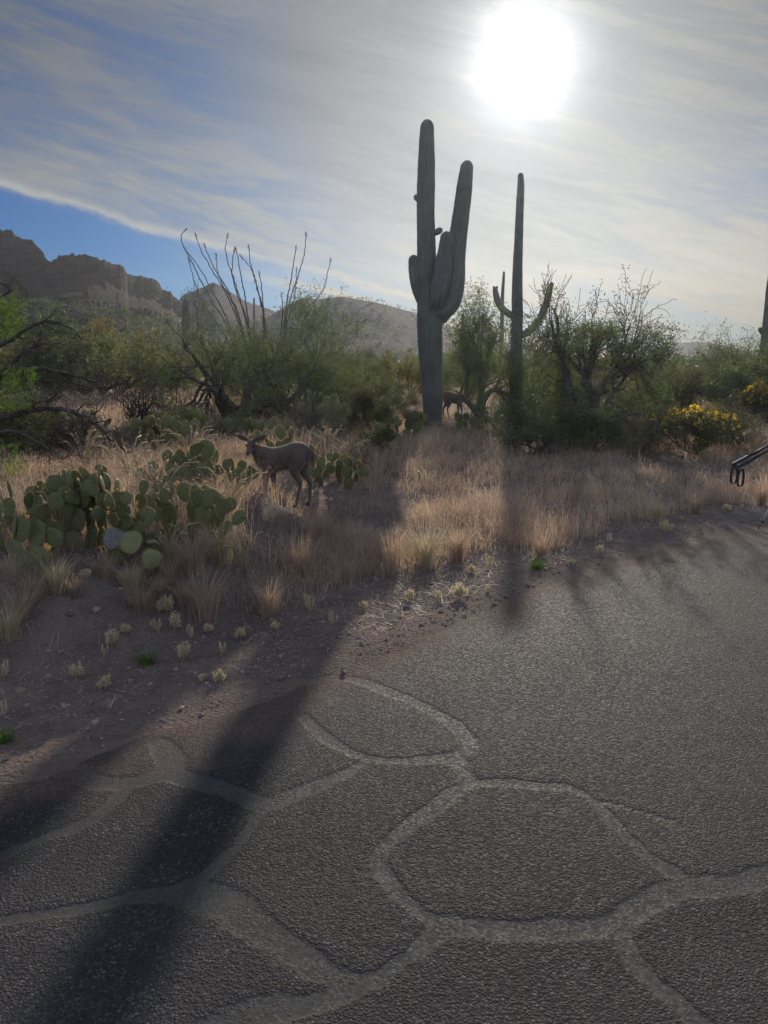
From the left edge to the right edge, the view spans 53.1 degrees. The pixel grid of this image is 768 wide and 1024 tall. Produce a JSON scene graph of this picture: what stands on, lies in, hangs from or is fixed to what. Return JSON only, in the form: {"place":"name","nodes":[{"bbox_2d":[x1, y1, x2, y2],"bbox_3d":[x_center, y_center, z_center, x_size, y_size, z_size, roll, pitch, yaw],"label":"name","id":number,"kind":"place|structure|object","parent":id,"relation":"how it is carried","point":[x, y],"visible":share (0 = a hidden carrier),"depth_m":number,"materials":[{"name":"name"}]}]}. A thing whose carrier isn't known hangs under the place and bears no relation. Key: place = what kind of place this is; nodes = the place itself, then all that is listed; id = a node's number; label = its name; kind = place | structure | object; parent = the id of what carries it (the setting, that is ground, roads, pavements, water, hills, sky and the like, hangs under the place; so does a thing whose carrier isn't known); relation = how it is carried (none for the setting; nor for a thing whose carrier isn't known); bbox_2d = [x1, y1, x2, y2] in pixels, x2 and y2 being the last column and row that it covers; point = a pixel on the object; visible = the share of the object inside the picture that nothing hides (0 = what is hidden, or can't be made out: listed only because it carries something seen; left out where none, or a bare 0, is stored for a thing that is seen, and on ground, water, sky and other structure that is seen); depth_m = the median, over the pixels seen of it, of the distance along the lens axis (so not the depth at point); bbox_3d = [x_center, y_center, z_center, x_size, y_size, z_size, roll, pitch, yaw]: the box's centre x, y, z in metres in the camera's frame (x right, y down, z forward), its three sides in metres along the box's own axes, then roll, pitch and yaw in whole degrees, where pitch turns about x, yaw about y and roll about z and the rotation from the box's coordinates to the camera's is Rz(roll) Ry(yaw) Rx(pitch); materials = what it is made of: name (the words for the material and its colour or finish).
{"place":"outdoors","nodes":[
{"label":"outdoors","id":0,"kind":"place"},
{"bbox_2d":[0,229,218,351],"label":"rocky mountain","id":1,"kind":"structure","parent":0,"point":[85,279],"depth_m":130.42,"materials":[{"name":"stone"}]},
{"bbox_2d":[180,282,274,342],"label":"peaked hill","id":2,"kind":"structure","parent":0,"point":[220,294],"depth_m":154.15,"materials":[{"name":"stone"}]},
{"bbox_2d":[0,523,767,1023],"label":"road","id":3,"kind":"structure","parent":0,"point":[542,805],"depth_m":2.71,"materials":[{"name":"asphalt"}]},
{"bbox_2d":[0,377,767,784],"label":"ground","id":4,"kind":"structure","parent":0,"point":[20,765],"depth_m":4.96,"materials":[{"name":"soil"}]},
{"bbox_2d":[0,552,30,583],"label":"grass tuft","id":5,"kind":"object","parent":4,"relation":"on","point":[10,571],"visible":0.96,"depth_m":4.61,"materials":[{"name":"plant"}]},
{"bbox_2d":[0,590,44,644],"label":"grass tuft","id":6,"kind":"object","parent":4,"relation":"on","point":[8,626],"visible":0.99,"depth_m":4.33,"materials":[{"name":"plant"}]},
{"bbox_2d":[0,349,45,396],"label":"desert bush","id":7,"kind":"object","parent":4,"relation":"on","point":[26,373],"visible":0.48,"depth_m":18.36,"materials":[{"name":"green plant"}]},
{"bbox_2d":[0,575,52,621],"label":"grass tuft","id":8,"kind":"object","parent":4,"relation":"on","point":[20,600],"visible":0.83,"depth_m":4.45,"materials":[{"name":"plant"}]},
{"bbox_2d":[0,500,63,572],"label":"prickly pear","id":9,"kind":"object","parent":4,"relation":"on","point":[33,532],"visible":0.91,"depth_m":4.75,"materials":[{"name":"plant"}]},
{"bbox_2d":[7,561,62,602],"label":"grass tuft","id":10,"kind":"object","parent":4,"relation":"on","point":[34,584],"visible":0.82,"depth_m":4.55,"materials":[{"name":"plant"}]},
{"bbox_2d":[0,388,73,461],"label":"desert bush","id":11,"kind":"object","parent":4,"relation":"on","point":[15,438],"visible":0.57,"depth_m":8.97,"materials":[{"name":"green plant"}]},
{"bbox_2d":[0,395,76,460],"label":"desert bush","id":12,"kind":"object","parent":4,"relation":"on","point":[46,424],"visible":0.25,"depth_m":9.42,"materials":[{"name":"green plant"}]},
{"bbox_2d":[0,305,80,389],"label":"desert bush","id":13,"kind":"object","parent":4,"relation":"on","point":[33,333],"visible":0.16,"depth_m":25.04,"materials":[{"name":"green plant"}]},
{"bbox_2d":[0,479,87,540],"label":"prickly pear","id":14,"kind":"object","parent":4,"relation":"on","point":[10,505],"visible":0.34,"depth_m":5.41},
{"bbox_2d":[0,379,89,452],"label":"desert bush","id":15,"kind":"object","parent":4,"relation":"on","point":[65,405],"visible":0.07,"depth_m":10.43,"materials":[{"name":"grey plant"}]},
{"bbox_2d":[1,330,105,396],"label":"desert bush","id":16,"kind":"object","parent":4,"relation":"on","point":[38,358],"visible":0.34,"depth_m":19.23,"materials":[{"name":"green plant"}]},
{"bbox_2d":[26,547,83,594],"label":"grass tuft","id":17,"kind":"object","parent":4,"relation":"on","point":[55,587],"visible":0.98,"depth_m":4.65,"materials":[{"name":"plant"}]},
{"bbox_2d":[19,347,123,400],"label":"desert bush","id":18,"kind":"object","parent":4,"relation":"on","point":[100,368],"visible":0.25,"depth_m":18.88,"materials":[{"name":"green plant"}]},
{"bbox_2d":[56,570,90,598],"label":"grass tuft","id":19,"kind":"object","parent":4,"relation":"on","point":[75,593],"visible":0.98,"depth_m":4.68,"materials":[{"name":"plant"}]},
{"bbox_2d":[44,403,105,456],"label":"desert bush","id":20,"kind":"object","parent":4,"relation":"on","point":[74,430],"visible":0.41,"depth_m":9.61,"materials":[{"name":"green plant"}]},
{"bbox_2d":[0,242,161,487],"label":"mesquite tree","id":21,"kind":"object","parent":4,"relation":"on","point":[32,408],"visible":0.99,"depth_m":7.54,"materials":[{"name":"green plant"}]},
{"bbox_2d":[58,425,111,470],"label":"dry stalks","id":22,"kind":"object","parent":4,"relation":"on","point":[91,442],"visible":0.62,"depth_m":8.11,"materials":[{"name":"plant"}]},
{"bbox_2d":[23,462,165,569],"bbox_3d":[-1.919,0.015,5.073,0.980,0.685,0.584,3,12,17],"label":"prickly pear","id":23,"kind":"object","parent":4,"relation":"on","point":[96,495],"visible":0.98,"depth_m":5.03,"materials":[{"name":"plant"}]},
{"bbox_2d":[7,326,182,399],"bbox_3d":[-7.294,-3.752,19.413,3.377,2.009,4.252,-11,15,-44],"label":"desert bush","id":24,"kind":"object","parent":4,"relation":"on","point":[105,347],"visible":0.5,"depth_m":19.14,"materials":[{"name":"green plant"}]},
{"bbox_2d":[77,548,139,580],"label":"grass tuft","id":25,"kind":"object","parent":4,"relation":"on","point":[105,575],"visible":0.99,"depth_m":4.89,"materials":[{"name":"plant"}]},
{"bbox_2d":[82,404,143,461],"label":"desert bush","id":26,"kind":"object","parent":4,"relation":"on","point":[127,441],"visible":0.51,"depth_m":9.35,"materials":[{"name":"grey plant"}]},
{"bbox_2d":[78,310,163,392],"bbox_3d":[-7.981,-4.850,23.562,2.627,2.459,3.076,-4,12,-21],"label":"desert bush","id":27,"kind":"object","parent":4,"relation":"on","point":[101,329],"visible":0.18,"depth_m":23.30,"materials":[{"name":"green plant"}]},
{"bbox_2d":[87,427,164,486],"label":"dry stalks","id":28,"kind":"object","parent":4,"relation":"on","point":[133,458],"visible":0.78,"depth_m":7.04,"materials":[{"name":"plant"}]},
{"bbox_2d":[106,556,155,593],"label":"grass tuft","id":29,"kind":"object","parent":4,"relation":"on","point":[131,576],"visible":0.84,"depth_m":4.87,"materials":[{"name":"plant"}]},
{"bbox_2d":[104,574,169,616],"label":"grass tuft","id":30,"kind":"object","parent":4,"relation":"on","point":[141,606],"visible":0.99,"depth_m":4.79,"materials":[{"name":"plant"}]},
{"bbox_2d":[89,332,193,423],"bbox_3d":[-3.825,-2.039,12.148,1.608,1.573,1.062,-5,12,-24],"label":"bare shrub","id":31,"kind":"object","parent":4,"relation":"on","point":[134,405],"visible":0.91,"depth_m":12.22,"materials":[{"name":"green plant"}]},
{"bbox_2d":[117,406,188,447],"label":"desert bush","id":32,"kind":"object","parent":4,"relation":"on","point":[155,429],"visible":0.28,"depth_m":10.54,"materials":[{"name":"green plant"}]},
{"bbox_2d":[115,449,200,490],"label":"dry stalks","id":33,"kind":"object","parent":4,"relation":"on","point":[157,472],"visible":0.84,"depth_m":6.24,"materials":[{"name":"plant"}]},
{"bbox_2d":[124,415,199,455],"bbox_3d":[-2.697,-0.897,9.434,0.854,0.595,0.882,-5,12,-25],"label":"prickly pear","id":34,"kind":"object","parent":4,"relation":"on","point":[174,423],"visible":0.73,"depth_m":9.59,"materials":[{"name":"plant"}]},
{"bbox_2d":[140,569,185,599],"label":"grass tuft","id":35,"kind":"object","parent":4,"relation":"on","point":[158,594],"visible":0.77,"depth_m":4.93,"materials":[{"name":"plant"}]},
{"bbox_2d":[125,353,203,395],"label":"desert bush","id":36,"kind":"object","parent":4,"relation":"on","point":[194,372],"visible":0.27,"depth_m":22.06,"materials":[{"name":"green plant"}]},
{"bbox_2d":[155,594,173,612],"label":"dried weed","id":37,"kind":"object","parent":4,"relation":"on","point":[165,605],"visible":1,"depth_m":4.85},
{"bbox_2d":[132,516,198,561],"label":"dry stalks","id":38,"kind":"object","parent":4,"relation":"on","point":[165,541],"visible":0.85,"depth_m":5.13,"materials":[{"name":"plant"}]},
{"bbox_2d":[127,474,208,521],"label":"dry stalks","id":39,"kind":"object","parent":4,"relation":"on","point":[157,493],"visible":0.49,"depth_m":5.51,"materials":[{"name":"plant"}]},
{"bbox_2d":[151,544,194,585],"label":"grass tuft","id":40,"kind":"object","parent":4,"relation":"on","point":[171,572],"visible":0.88,"depth_m":5.03,"materials":[{"name":"plant"}]},
{"bbox_2d":[131,520,239,579],"bbox_3d":[-1.295,0.265,5.092,0.651,0.347,0.757,9,14,39],"label":"grass tuft","id":41,"kind":"object","parent":4,"relation":"on","point":[192,551],"visible":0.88,"depth_m":5.13,"materials":[{"name":"plant"}]},
{"bbox_2d":[181,299,189,357],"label":"saguaro cactus","id":42,"kind":"object","parent":4,"relation":"on","point":[185,301],"visible":0.34,"depth_m":34.87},
{"bbox_2d":[159,419,220,449],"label":"dry stalks","id":43,"kind":"object","parent":4,"relation":"on","point":[178,436],"visible":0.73,"depth_m":8.95,"materials":[{"name":"plant"}]},
{"bbox_2d":[144,478,246,546],"bbox_3d":[-1.356,0.016,5.543,0.781,0.501,0.421,0,11,0],"label":"prickly pear","id":44,"kind":"object","parent":4,"relation":"on","point":[206,504],"visible":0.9,"depth_m":5.42,"materials":[{"name":"plant"}]},
{"bbox_2d":[134,438,258,501],"bbox_3d":[-1.647,-0.352,6.723,1.078,0.594,0.583,0,11,0],"label":"prickly pear","id":45,"kind":"object","parent":4,"relation":"on","point":[208,452],"visible":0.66,"depth_m":6.72,"materials":[{"name":"plant"}]},
{"bbox_2d":[154,558,251,623],"bbox_3d":[-1.145,0.506,4.918,0.690,0.364,0.651,6,13,28],"label":"grass tuft","id":46,"kind":"object","parent":4,"relation":"on","point":[203,609],"visible":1,"depth_m":4.88,"materials":[{"name":"plant"}]},
{"bbox_2d":[162,503,256,566],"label":"grass tuft","id":47,"kind":"object","parent":4,"relation":"on","point":[222,552],"visible":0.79,"depth_m":5.33,"materials":[{"name":"plant"}]},
{"bbox_2d":[169,401,257,442],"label":"desert bush","id":48,"kind":"object","parent":4,"relation":"on","point":[188,416],"visible":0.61,"depth_m":11.16,"materials":[{"name":"green plant"}]},
{"bbox_2d":[181,228,265,399],"bbox_3d":[-3.379,-4.007,16.094,1.874,3.863,0.767,2,11,10],"label":"ocotillo","id":49,"kind":"object","parent":4,"relation":"on","point":[243,310],"visible":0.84,"depth_m":15.93,"materials":[{"name":"plant"}]},
{"bbox_2d":[194,460,268,513],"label":"dry stalks","id":50,"kind":"object","parent":4,"relation":"on","point":[228,484],"visible":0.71,"depth_m":6.20,"materials":[{"name":"plant"}]},
{"bbox_2d":[214,524,262,576],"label":"dry stalks","id":51,"kind":"object","parent":4,"relation":"on","point":[245,544],"visible":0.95,"depth_m":5.34,"materials":[{"name":"plant"}]},
{"bbox_2d":[114,275,371,427],"bbox_3d":[-2.550,-2.942,14.357,4.649,2.672,4.569,0,11,0],"label":"mesquite tree","id":52,"kind":"object","parent":4,"relation":"on","point":[225,405],"visible":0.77,"depth_m":13.56,"materials":[{"name":"green plant"}]},
{"bbox_2d":[223,416,290,441],"bbox_3d":[-1.939,-1.224,11.423,1.141,0.423,0.519,0,11,0],"label":"prickly pear","id":53,"kind":"object","parent":4,"relation":"on","point":[258,425],"visible":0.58,"depth_m":11.40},
{"bbox_2d":[241,573,300,620],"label":"grass tuft","id":54,"kind":"object","parent":4,"relation":"on","point":[265,603],"visible":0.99,"depth_m":5.13,"materials":[{"name":"plant"}]},
{"bbox_2d":[236,434,314,507],"bbox_3d":[-1.025,-0.393,7.365,0.756,0.735,0.296,-2,11,-10],"label":"deer","id":55,"kind":"object","parent":4,"relation":"on","point":[295,459],"visible":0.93,"depth_m":7.28},
{"bbox_2d":[248,425,315,468],"bbox_3d":[-1.167,-0.691,8.663,0.830,0.596,0.387,0,11,0],"label":"prickly pear","id":56,"kind":"object","parent":4,"relation":"on","point":[280,432],"visible":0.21,"depth_m":8.66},
{"bbox_2d":[193,275,393,415],"bbox_3d":[-1.643,-3.308,15.445,4.271,2.847,3.572,-6,13,-28],"label":"palo verde tree","id":57,"kind":"object","parent":4,"relation":"on","point":[252,346],"visible":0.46,"depth_m":15.26,"materials":[{"name":"green plant"}]},
{"bbox_2d":[253,522,340,581],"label":"grass tuft","id":58,"kind":"object","parent":4,"relation":"on","point":[299,558],"visible":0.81,"depth_m":5.84,"materials":[{"name":"plant"}]},
{"bbox_2d":[279,232,331,392],"bbox_3d":[-1.737,-4.076,16.545,1.481,3.767,0.603,-10,15,-41],"label":"ocotillo","id":59,"kind":"object","parent":4,"relation":"on","point":[285,321],"visible":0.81,"depth_m":16.30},
{"bbox_2d":[283,503,348,544],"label":"grass tuft","id":60,"kind":"object","parent":4,"relation":"on","point":[319,525],"visible":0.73,"depth_m":6.93,"materials":[{"name":"plant"}]},
{"bbox_2d":[287,387,346,439],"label":"desert bush","id":61,"kind":"object","parent":4,"relation":"on","point":[315,418],"visible":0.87,"depth_m":12.03,"materials":[{"name":"green plant"}]},
{"bbox_2d":[297,389,351,442],"bbox_3d":[-1.020,-1.549,12.646,0.995,0.958,0.573,-4,12,-18],"label":"prickly pear","id":62,"kind":"object","parent":4,"relation":"on","point":[339,409],"visible":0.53,"depth_m":12.56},
{"bbox_2d":[309,450,369,488],"bbox_3d":[-0.569,-0.492,9.287,0.827,0.492,1.124,0,11,0],"label":"prickly pear","id":63,"kind":"object","parent":4,"relation":"on","point":[348,462],"visible":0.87,"depth_m":9.29,"materials":[{"name":"plant"}]},
{"bbox_2d":[303,363,396,418],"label":"desert bush","id":64,"kind":"object","parent":4,"relation":"on","point":[373,382],"visible":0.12,"depth_m":16.16,"materials":[{"name":"green plant"}]},
{"bbox_2d":[333,436,380,472],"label":"desert bush","id":65,"kind":"object","parent":4,"relation":"on","point":[362,454],"visible":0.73,"depth_m":10.60,"materials":[{"name":"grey plant"}]},
{"bbox_2d":[352,415,400,455],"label":"desert bush","id":66,"kind":"object","parent":4,"relation":"on","point":[385,433],"visible":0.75,"depth_m":11.81,"materials":[{"name":"green plant"}]},
{"bbox_2d":[0,288,758,377],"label":"desert scrub","id":67,"kind":"object","parent":4,"relation":"on","point":[167,335],"visible":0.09,"depth_m":100.64,"materials":[{"name":"green plant"}]},
{"bbox_2d":[339,379,421,434],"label":"desert bush","id":68,"kind":"object","parent":4,"relation":"on","point":[368,402],"visible":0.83,"depth_m":13.59,"materials":[{"name":"green plant"}]},
{"bbox_2d":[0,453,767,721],"bbox_3d":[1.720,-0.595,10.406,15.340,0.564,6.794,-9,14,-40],"label":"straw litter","id":69,"kind":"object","parent":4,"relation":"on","point":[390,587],"visible":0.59,"depth_m":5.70,"materials":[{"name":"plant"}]},
{"bbox_2d":[350,517,429,573],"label":"grass tuft","id":70,"kind":"object","parent":4,"relation":"on","point":[389,553],"visible":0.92,"depth_m":6.26,"materials":[{"name":"plant"}]},
{"bbox_2d":[361,368,421,413],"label":"desert bush","id":71,"kind":"object","parent":4,"relation":"on","point":[398,389],"visible":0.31,"depth_m":17.62,"materials":[{"name":"green plant"}]},
{"bbox_2d":[378,410,427,442],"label":"prickly pear","id":72,"kind":"object","parent":4,"relation":"on","point":[418,425],"visible":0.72,"depth_m":13.51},
{"bbox_2d":[378,347,451,397],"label":"desert bush","id":73,"kind":"object","parent":4,"relation":"on","point":[412,374],"visible":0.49,"depth_m":23.48,"materials":[{"name":"green plant"}]},
{"bbox_2d":[391,517,469,570],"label":"grass tuft","id":74,"kind":"object","parent":4,"relation":"on","point":[420,547],"visible":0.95,"depth_m":6.37,"materials":[{"name":"plant"}]},
{"bbox_2d":[408,119,472,428],"bbox_3d":[1.091,-4.460,14.985,1.097,5.953,0.740,-5,12,-26],"label":"saguaro cactus","id":75,"kind":"object","parent":4,"relation":"on","point":[437,283],"visible":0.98,"depth_m":14.76,"materials":[{"name":"plant"}]},
{"bbox_2d":[443,391,472,418],"bbox_3d":[1.607,-2.374,17.037,0.755,0.623,0.304,1,11,6],"label":"deer","id":76,"kind":"object","parent":4,"relation":"on","point":[450,398],"visible":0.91,"depth_m":16.94},
{"bbox_2d":[432,519,487,562],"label":"grass tuft","id":77,"kind":"object","parent":4,"relation":"on","point":[456,553],"visible":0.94,"depth_m":6.64,"materials":[{"name":"plant"}]},
{"bbox_2d":[454,411,490,431],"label":"prickly pear","id":78,"kind":"object","parent":4,"relation":"on","point":[458,416],"visible":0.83,"depth_m":15.12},
{"bbox_2d":[417,276,538,415],"bbox_3d":[2.461,-3.912,18.091,2.397,3.401,3.695,9,14,38],"label":"palo verde tree","id":79,"kind":"object","parent":4,"relation":"on","point":[473,360],"visible":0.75,"depth_m":17.57,"materials":[{"name":"green plant"}]},
{"bbox_2d":[492,173,552,395],"bbox_3d":[4.534,-7.256,25.072,1.985,7.170,0.442,0,11,0],"label":"saguaro cactus","id":80,"kind":"object","parent":4,"relation":"on","point":[517,279],"visible":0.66,"depth_m":24.92,"materials":[{"name":"plant"}]},
{"bbox_2d":[485,355,596,411],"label":"desert bush","id":81,"kind":"object","parent":4,"relation":"on","point":[539,397],"visible":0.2,"depth_m":18.42,"materials":[{"name":"green plant"}]},
{"bbox_2d":[523,527,571,559],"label":"grass tuft","id":82,"kind":"object","parent":4,"relation":"on","point":[539,548],"visible":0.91,"depth_m":6.62,"materials":[{"name":"plant"}]},
{"bbox_2d":[470,384,643,455],"bbox_3d":[2.857,-1.482,12.505,2.872,1.260,2.261,0,11,2],"label":"desert bush","id":83,"kind":"object","parent":4,"relation":"on","point":[528,432],"visible":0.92,"depth_m":12.56,"materials":[{"name":"green plant"}]},
{"bbox_2d":[495,262,688,454],"bbox_3d":[3.742,-2.738,13.525,3.748,3.330,3.693,0,11,0],"label":"mesquite tree","id":84,"kind":"object","parent":4,"relation":"on","point":[599,335],"visible":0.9,"depth_m":13.32,"materials":[{"name":"green plant"}]},
{"bbox_2d":[558,404,629,453],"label":"desert bush","id":85,"kind":"object","parent":4,"relation":"on","point":[581,427],"visible":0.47,"depth_m":12.85,"materials":[{"name":"green plant"}]},
{"bbox_2d":[568,387,659,435],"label":"desert bush","id":86,"kind":"object","parent":4,"relation":"on","point":[622,401],"visible":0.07,"depth_m":15.06,"materials":[{"name":"green plant"}]},
{"bbox_2d":[597,391,683,453],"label":"desert bush","id":87,"kind":"object","parent":4,"relation":"on","point":[630,425],"visible":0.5,"depth_m":13.22,"materials":[{"name":"green plant"}]},
{"bbox_2d":[600,368,680,422],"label":"desert bush","id":88,"kind":"object","parent":4,"relation":"on","point":[668,397],"visible":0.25,"depth_m":16.45,"materials":[{"name":"green plant"}]},
{"bbox_2d":[641,495,674,521],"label":"grass tuft","id":89,"kind":"object","parent":4,"relation":"on","point":[656,515],"visible":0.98,"depth_m":8.26,"materials":[{"name":"plant"}]},
{"bbox_2d":[622,356,725,414],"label":"bush","id":90,"kind":"object","parent":4,"relation":"on","point":[692,387],"visible":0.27,"depth_m":19.26,"materials":[{"name":"green plant"}]},
{"bbox_2d":[673,487,714,513],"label":"grass tuft","id":91,"kind":"object","parent":4,"relation":"on","point":[694,505],"visible":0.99,"depth_m":8.65,"materials":[{"name":"plant"}]},
{"bbox_2d":[630,395,767,455],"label":"brittlebush","id":92,"kind":"object","parent":4,"relation":"on","point":[709,426],"visible":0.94,"depth_m":12.84,"materials":[{"name":"green plant"}]},
{"bbox_2d":[671,311,767,406],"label":"palo verde tree","id":93,"kind":"object","parent":4,"relation":"on","point":[739,357],"visible":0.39,"depth_m":20.77,"materials":[{"name":"green plant"}]},
{"bbox_2d":[681,349,767,413],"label":"desert bush","id":94,"kind":"object","parent":4,"relation":"on","point":[717,388],"visible":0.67,"depth_m":18.15,"materials":[{"name":"green plant"}]},
{"bbox_2d":[713,393,767,454],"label":"desert bush","id":95,"kind":"object","parent":4,"relation":"on","point":[743,439],"visible":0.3,"depth_m":13.76,"materials":[{"name":"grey plant"}]},
{"bbox_2d":[726,375,767,425],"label":"brittlebush","id":96,"kind":"object","parent":4,"relation":"on","point":[754,396],"visible":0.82,"depth_m":16.69,"materials":[{"name":"green plant"}]},
{"bbox_2d":[734,449,767,486],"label":"trekking pole","id":97,"kind":"object","parent":4,"relation":"on","point":[745,463],"visible":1,"depth_m":6.88,"materials":[{"name":"black metal"}]},
{"bbox_2d":[740,474,767,505],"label":"grass tuft","id":98,"kind":"object","parent":4,"relation":"on","point":[761,497],"visible":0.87,"depth_m":9.05,"materials":[{"name":"plant"}]},
{"bbox_2d":[758,279,767,355],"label":"saguaro cactus","id":99,"kind":"object","parent":4,"relation":"on","point":[764,330],"visible":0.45,"depth_m":23.28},
{"bbox_2d":[0,375,767,617],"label":"dry grass","id":100,"kind":"structure","parent":0,"point":[483,511],"depth_m":8.77,"materials":[{"name":"plant"}]},
{"bbox_2d":[0,0,767,358],"label":"sky","id":101,"kind":"structure","parent":0,"point":[636,131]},
{"bbox_2d":[241,297,550,360],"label":"long hill","id":102,"kind":"structure","parent":0,"point":[408,338],"depth_m":121.49,"materials":[{"name":"stone"}]},
{"bbox_2d":[632,342,757,359],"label":"ridge","id":103,"kind":"structure","parent":0,"point":[685,348],"depth_m":219.73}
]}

